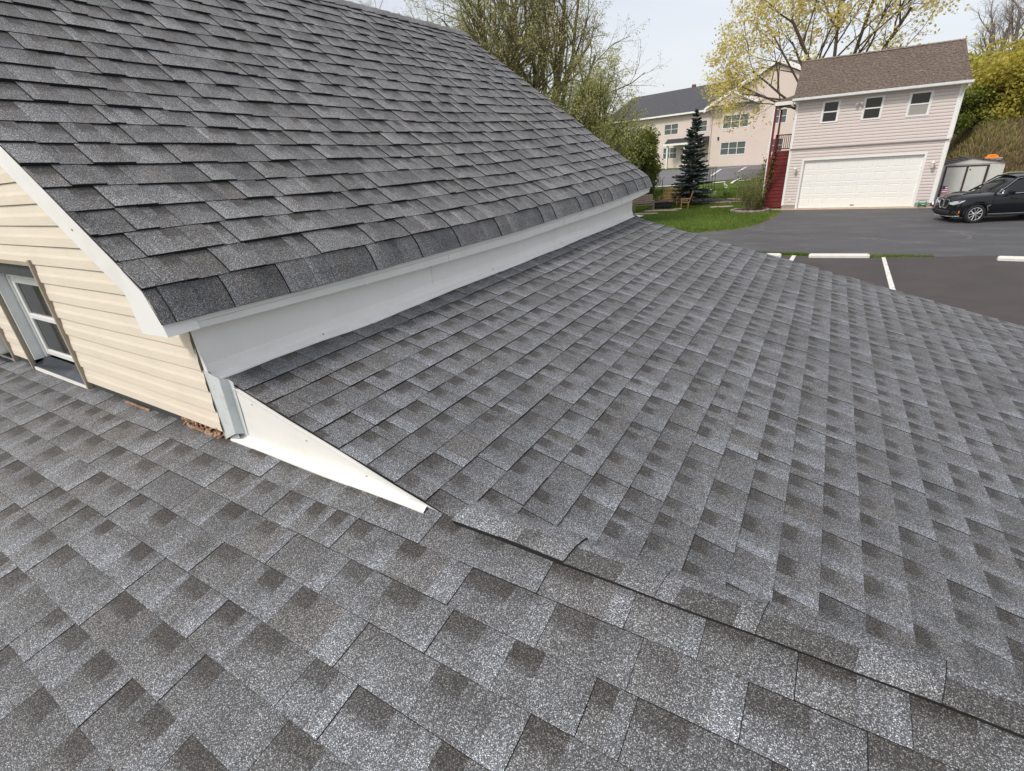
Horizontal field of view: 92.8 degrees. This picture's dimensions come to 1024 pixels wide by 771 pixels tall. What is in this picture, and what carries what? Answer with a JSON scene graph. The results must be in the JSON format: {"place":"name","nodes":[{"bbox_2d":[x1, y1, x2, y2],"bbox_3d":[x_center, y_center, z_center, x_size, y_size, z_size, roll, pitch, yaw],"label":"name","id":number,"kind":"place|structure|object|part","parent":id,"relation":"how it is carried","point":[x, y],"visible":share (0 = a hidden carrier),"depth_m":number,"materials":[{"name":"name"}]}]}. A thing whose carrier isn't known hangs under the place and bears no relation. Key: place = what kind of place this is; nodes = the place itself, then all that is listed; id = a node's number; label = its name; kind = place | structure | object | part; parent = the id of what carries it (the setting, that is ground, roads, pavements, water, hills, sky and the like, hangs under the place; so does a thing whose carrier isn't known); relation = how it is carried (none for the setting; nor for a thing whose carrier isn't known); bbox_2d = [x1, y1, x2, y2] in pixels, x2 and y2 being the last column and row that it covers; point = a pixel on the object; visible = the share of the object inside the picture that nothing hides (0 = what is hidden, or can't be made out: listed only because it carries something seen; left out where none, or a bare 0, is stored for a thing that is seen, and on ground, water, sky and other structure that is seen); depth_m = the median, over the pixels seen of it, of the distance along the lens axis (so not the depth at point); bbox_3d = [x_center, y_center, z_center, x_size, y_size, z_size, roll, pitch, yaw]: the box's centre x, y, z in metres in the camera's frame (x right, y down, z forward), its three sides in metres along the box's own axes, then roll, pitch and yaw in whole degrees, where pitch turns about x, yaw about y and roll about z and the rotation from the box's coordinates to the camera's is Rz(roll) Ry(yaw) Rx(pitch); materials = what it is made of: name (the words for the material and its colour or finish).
{"place":"outdoors","nodes":[
{"label":"outdoors","id":0,"kind":"place"},
{"bbox_2d":[347,0,1023,119],"label":"sky","id":1,"kind":"structure","parent":0,"point":[683,31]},
{"bbox_2d":[655,164,767,185],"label":"parking lot","id":2,"kind":"structure","parent":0,"point":[727,173],"depth_m":47.75,"materials":[{"name":"grey asphalt"}]},
{"bbox_2d":[632,110,1023,232],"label":"ground","id":3,"kind":"structure","parent":0,"point":[727,182],"depth_m":33.02,"materials":[{"name":"green plant"}]},
{"bbox_2d":[350,0,410,14],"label":"willow tree","id":4,"kind":"object","parent":3,"relation":"on","point":[370,5],"visible":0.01,"depth_m":32.85,"materials":[{"name":"green plant"}]},
{"bbox_2d":[398,0,666,134],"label":"willow tree","id":5,"kind":"object","parent":3,"relation":"on","point":[511,28],"visible":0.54,"depth_m":23.46,"materials":[{"name":"green plant"}]},
{"bbox_2d":[493,30,653,165],"bbox_3d":[3.185,-13.085,25.776,9.022,9.458,7.516,-17,28,-26],"label":"willow tree","id":6,"kind":"object","parent":3,"relation":"on","point":[596,124],"visible":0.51,"depth_m":24.40,"materials":[{"name":"green plant"}]},
{"bbox_2d":[609,117,638,163],"bbox_3d":[8.494,-17.936,39.077,3.686,6.336,5.034,-2,25,5],"label":"broadleaf tree","id":7,"kind":"object","parent":3,"relation":"on","point":[622,131],"visible":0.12,"depth_m":37.12,"materials":[{"name":"green plant"}]},
{"bbox_2d":[619,123,663,204],"bbox_3d":[8.947,-15.849,35.305,3.624,5.658,4.582,11,29,29],"label":"broadleaf tree","id":8,"kind":"object","parent":3,"relation":"on","point":[648,160],"visible":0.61,"depth_m":34.11,"materials":[{"name":"green plant"}]},
{"bbox_2d":[633,194,654,211],"bbox_3d":[8.904,-12.361,33.057,1.390,1.014,0.759,-2,25,4],"label":"garden bench","id":9,"kind":"object","parent":3,"relation":"on","point":[646,198],"visible":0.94,"depth_m":33.18,"materials":[{"name":"brown wood"}]},
{"bbox_2d":[649,163,661,193],"bbox_3d":[11.347,-16.898,39.933,1.892,2.734,1.910,-10,25,-13],"label":"shrub","id":10,"kind":"object","parent":3,"relation":"on","point":[656,183],"visible":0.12,"depth_m":39.72,"materials":[{"name":"green plant"}]},
{"bbox_2d":[645,209,675,211],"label":"stone slab","id":11,"kind":"structure","parent":3,"relation":"on","point":[661,210],"depth_m":32.38,"materials":[{"name":"grey stone"}]},
{"bbox_2d":[654,200,672,208],"bbox_3d":[10.473,-12.567,33.788,1.280,0.570,0.960,5,26,19],"label":"fire pit","id":12,"kind":"object","parent":3,"relation":"on","point":[663,203],"visible":0.86,"depth_m":33.45,"materials":[{"name":"brown metal"}]},
{"bbox_2d":[659,189,681,205],"bbox_3d":[11.368,-13.509,35.032,1.490,1.119,0.766,18,33,40],"label":"garden bench","id":13,"kind":"object","parent":3,"relation":"on","point":[669,195],"visible":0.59,"depth_m":35.17,"materials":[{"name":"brown wood"}]},
{"bbox_2d":[680,191,693,207],"bbox_3d":[11.728,-12.488,32.748,0.792,1.129,0.660,5,26,19],"label":"garden chair","id":14,"kind":"object","parent":3,"relation":"on","point":[681,199],"visible":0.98,"depth_m":32.61,"materials":[{"name":"brown wood"}]},
{"bbox_2d":[665,108,714,204],"bbox_3d":[12.546,-15.679,33.670,3.535,6.033,3.246,11,29,29],"label":"spruce tree","id":15,"kind":"object","parent":3,"relation":"on","point":[692,178],"visible":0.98,"depth_m":33.58,"materials":[{"name":"green plant"}]},
{"bbox_2d":[632,187,761,203],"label":"slope grass","id":16,"kind":"structure","parent":3,"relation":"on","point":[715,189],"depth_m":38.05,"materials":[{"name":"green plant"}]},
{"bbox_2d":[603,57,802,168],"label":"apartment building","id":17,"kind":"structure","parent":3,"relation":"on","point":[669,115],"depth_m":58.87,"materials":[{"name":"beige paint"}]},
{"bbox_2d":[663,147,676,159],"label":"window","id":18,"kind":"structure","parent":17,"relation":"in","point":[672,152],"depth_m":65.45,"materials":[{"name":"white plastic"}]},
{"bbox_2d":[664,123,678,135],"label":"window","id":19,"kind":"structure","parent":17,"relation":"in","point":[669,129],"depth_m":64.43,"materials":[{"name":"white plastic"}]},
{"bbox_2d":[691,120,707,132],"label":"window","id":20,"kind":"structure","parent":17,"relation":"in","point":[704,125],"depth_m":60.87,"materials":[{"name":"white plastic"}]},
{"bbox_2d":[719,141,745,155],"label":"window","id":21,"kind":"structure","parent":17,"relation":"in","point":[736,147],"depth_m":57.83,"materials":[{"name":"grey glass"}]},
{"bbox_2d":[722,113,748,128],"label":"window","id":22,"kind":"structure","parent":17,"relation":"in","point":[725,125],"depth_m":56.66,"materials":[{"name":"grey glass"}]},
{"bbox_2d":[767,138,783,152],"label":"window","id":23,"kind":"structure","parent":17,"relation":"in","point":[781,144],"depth_m":53.95,"materials":[{"name":"white plastic"}]},
{"bbox_2d":[771,108,787,123],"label":"window","id":24,"kind":"structure","parent":17,"relation":"in","point":[784,113],"depth_m":52.74,"materials":[{"name":"white plastic"}]},
{"bbox_2d":[632,201,781,232],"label":"lawn grass","id":25,"kind":"structure","parent":3,"relation":"on","point":[729,216],"depth_m":28.15,"materials":[{"name":"green plant"}]},
{"bbox_2d":[703,168,715,194],"bbox_3d":[15.298,-15.838,37.855,0.846,1.950,0.446,6,27,22],"label":"garden trellis","id":26,"kind":"object","parent":3,"relation":"on","point":[708,186],"visible":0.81,"depth_m":37.70,"materials":[{"name":"black metal"}]},
{"bbox_2d":[675,198,748,203],"bbox_3d":[14.685,-13.411,35.512,5.456,0.203,2.697,11,29,29],"label":"long bed","id":27,"kind":"object","parent":3,"relation":"on","point":[727,200],"visible":0.53,"depth_m":35.05,"materials":[{"name":"brown soil"}]},
{"bbox_2d":[730,207,770,212],"bbox_3d":[14.351,-10.552,29.364,2.219,0.205,1.941,11,29,29],"label":"stone ring bed","id":28,"kind":"object","parent":3,"relation":"on","point":[738,210],"visible":0.76,"depth_m":28.90,"materials":[{"name":"grey stone"}]},
{"bbox_2d":[731,168,772,209],"bbox_3d":[14.254,-11.668,28.930,2.521,2.408,2.472,11,29,29],"label":"flowering shrub","id":29,"kind":"object","parent":28,"relation":"on","point":[752,202],"visible":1,"depth_m":28.85,"materials":[{"name":"green plant"}]},
{"bbox_2d":[762,106,791,208],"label":"staircase","id":30,"kind":"structure","parent":3,"relation":"on","point":[773,198],"depth_m":29.84,"materials":[{"name":"red wood"}]},
{"bbox_2d":[755,154,775,208],"bbox_3d":[15.517,-12.407,30.100,1.045,3.519,3.310,11,29,29],"label":"climbing vine","id":31,"kind":"object","parent":30,"relation":"attached to","point":[758,205],"visible":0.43,"depth_m":29.86,"materials":[{"name":"green plant"}]},
{"bbox_2d":[694,0,994,136],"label":"yellow leaf tree","id":32,"kind":"object","parent":3,"relation":"on","point":[725,85],"visible":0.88,"depth_m":34.53,"materials":[{"name":"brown plant"}]},
{"bbox_2d":[770,206,932,209],"bbox_3d":[18.619,-10.053,27.679,8.150,0.035,0.720,10,28,28],"label":"apron","id":33,"kind":"object","parent":3,"relation":"on","point":[850,208],"visible":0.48,"depth_m":27.32,"materials":[{"name":"concrete"}]},
{"bbox_2d":[774,38,974,208],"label":"garage building","id":34,"kind":"structure","parent":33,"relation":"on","point":[873,128],"depth_m":26.03,"materials":[{"name":"pink"}]},
{"bbox_2d":[820,100,840,122],"bbox_3d":[17.110,-14.708,26.209,0.820,1.050,0.080,10,28,28],"label":"window","id":35,"kind":"structure","parent":34,"relation":"in","point":[830,109],"depth_m":26.20,"materials":[{"name":"grey glass"}]},
{"bbox_2d":[797,154,924,207],"bbox_3d":[19.067,-11.219,27.004,5.400,2.560,0.048,10,28,28],"label":"garage door","id":36,"kind":"structure","parent":34,"relation":"in","point":[884,181],"depth_m":26.92,"materials":[{"name":"white metal"}]},
{"bbox_2d":[860,95,885,120],"bbox_3d":[18.731,-14.413,25.334,0.880,1.070,0.080,10,28,28],"label":"window","id":37,"kind":"structure","parent":34,"relation":"in","point":[873,105],"depth_m":25.32,"materials":[{"name":"white plastic"}]},
{"bbox_2d":[905,90,934,116],"bbox_3d":[20.412,-14.102,24.428,0.940,1.100,0.080,10,28,28],"label":"window","id":38,"kind":"structure","parent":34,"relation":"in","point":[919,104],"depth_m":24.42,"materials":[{"name":"grey glass"}]},
{"bbox_2d":[917,200,926,206],"bbox_3d":[21.619,-9.580,25.713,0.346,0.353,0.258,10,28,28],"label":"hose reel","id":39,"kind":"object","parent":33,"relation":"on","point":[921,204],"visible":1,"depth_m":25.67,"materials":[{"name":"green plastic"}]},
{"bbox_2d":[934,156,1006,199],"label":"metal shed","id":40,"kind":"structure","parent":3,"relation":"on","point":[964,173],"depth_m":26.02,"materials":[{"name":"white metal"}]},
{"bbox_2d":[939,166,986,196],"bbox_3d":[24.223,-10.830,26.253,1.620,1.750,0.042,10,28,28],"label":"door","id":41,"kind":"structure","parent":40,"relation":"in","point":[954,176],"depth_m":26.14,"materials":[{"name":"white metal"}]},
{"bbox_2d":[982,154,1003,159],"bbox_3d":[25.329,-12.049,25.718,0.800,0.280,0.520,10,28,28],"label":"plastic tub","id":42,"kind":"object","parent":40,"relation":"on","point":[993,156],"visible":0.92,"depth_m":25.61,"materials":[{"name":"orange plastic"}]},
{"bbox_2d":[953,81,1011,134],"bbox_3d":[32.187,-18.979,33.660,4.168,3.479,3.368,-4,25,1],"label":"hill tree","id":43,"kind":"object","parent":3,"relation":"on","point":[966,120],"visible":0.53,"depth_m":33.34,"materials":[{"name":"green plant"}]},
{"bbox_2d":[963,33,1023,118],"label":"hill tree","id":44,"kind":"object","parent":3,"relation":"on","point":[995,69],"visible":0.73,"depth_m":32.66,"materials":[{"name":"yellow plant"}]},
{"bbox_2d":[967,0,1023,66],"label":"bare tree","id":45,"kind":"object","parent":3,"relation":"on","point":[994,26],"visible":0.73,"depth_m":52.27,"materials":[{"name":"grey plant"}]},
{"bbox_2d":[971,78,1023,114],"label":"hill tree","id":46,"kind":"object","parent":3,"relation":"on","point":[1005,92],"visible":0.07,"depth_m":33.23,"materials":[{"name":"green plant"}]},
{"bbox_2d":[991,0,1023,51],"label":"bare tree","id":47,"kind":"object","parent":3,"relation":"on","point":[1018,15],"visible":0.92,"depth_m":47.46,"materials":[{"name":"grey plant"}]},
{"bbox_2d":[1003,31,1023,71],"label":"hill tree","id":48,"kind":"object","parent":3,"relation":"on","point":[1017,46],"visible":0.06,"depth_m":33.90,"materials":[{"name":"yellow plant"}]},
{"bbox_2d":[694,203,1023,257],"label":"driveway","id":49,"kind":"structure","parent":0,"point":[913,231],"depth_m":20.00,"materials":[{"name":"grey asphalt"}]},
{"bbox_2d":[787,255,934,257],"bbox_3d":[10.093,-4.654,17.336,7.811,0.018,0.520,10,28,28],"label":"grass strip","id":50,"kind":"object","parent":49,"relation":"on","point":[870,257],"depth_m":16.07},
{"bbox_2d":[759,251,932,257],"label":"grass","id":51,"kind":"structure","parent":50,"relation":"on","point":[871,255],"depth_m":16.15,"materials":[{"name":"green plant"}]},
{"bbox_2d":[940,186,948,194],"bbox_3d":[22.142,-9.702,25.082,0.249,1.100,0.034,10,28,28],"label":"flag","id":52,"kind":"object","parent":49,"relation":"on","point":[944,189],"visible":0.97,"depth_m":24.93,"materials":[{"name":"multicoloured fabric"}]},
{"bbox_2d":[932,172,1023,222],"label":"parked suv","id":53,"kind":"object","parent":49,"relation":"on","point":[1003,194],"visible":1,"depth_m":20.42,"materials":[{"name":"black paint"}]},
{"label":"windows","id":54,"kind":"part","parent":53,"relation":"part of","materials":[{"name":"black glass"}]},
{"bbox_2d":[780,256,1023,325],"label":"parking lot","id":55,"kind":"structure","parent":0,"point":[991,286],"depth_m":13.33,"materials":[{"name":"grey asphalt"}]},
{"bbox_2d":[0,0,1023,770],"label":"house","id":56,"kind":"structure","parent":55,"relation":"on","point":[382,390],"depth_m":2.19,"materials":[{"name":"grey"}]},
{"bbox_2d":[0,335,8,354],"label":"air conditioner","id":57,"kind":"object","parent":56,"relation":"attached to","point":[3,348],"depth_m":3.67,"materials":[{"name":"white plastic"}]},
{"bbox_2d":[0,328,19,361],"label":"window","id":58,"kind":"structure","parent":56,"relation":"in","point":[10,355],"depth_m":3.68,"materials":[{"name":"white plastic"}]},
{"bbox_2d":[0,259,93,389],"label":"window","id":59,"kind":"structure","parent":56,"relation":"in","point":[25,303],"depth_m":3.32,"materials":[{"name":"white plastic"}]},
{"bbox_2d":[767,253,780,256],"bbox_3d":[8.851,-4.636,17.332,1.262,0.125,0.170,8,27,24],"label":"wheel stop","id":60,"kind":"object","parent":55,"relation":"on","point":[777,254],"visible":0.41,"depth_m":17.08,"materials":[{"name":"paint"}]},
{"bbox_2d":[808,253,869,257],"bbox_3d":[10.997,-4.375,16.425,1.738,0.125,0.170,6,27,21],"label":"wheel stop","id":61,"kind":"object","parent":55,"relation":"on","point":[839,255],"visible":1,"depth_m":16.37,"materials":[{"name":"paint"}]},
{"bbox_2d":[882,257,895,289],"bbox_3d":[11.048,-3.350,14.341,0.122,0.001,5.148,11,29,30],"label":"parking line","id":62,"kind":"object","parent":55,"relation":"on","point":[889,277],"visible":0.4,"depth_m":14.03,"materials":[{"name":"white paint"}]},
{"bbox_2d":[997,256,1023,261],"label":"wheel stop","id":63,"kind":"object","parent":55,"relation":"on","point":[1010,258],"visible":1,"depth_m":14.48,"materials":[{"name":"paint"}]},
{"bbox_2d":[945,113,1023,173],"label":"hill grass","id":64,"kind":"structure","parent":0,"point":[1003,142],"depth_m":31.41,"materials":[{"name":"green plant"}]}
]}

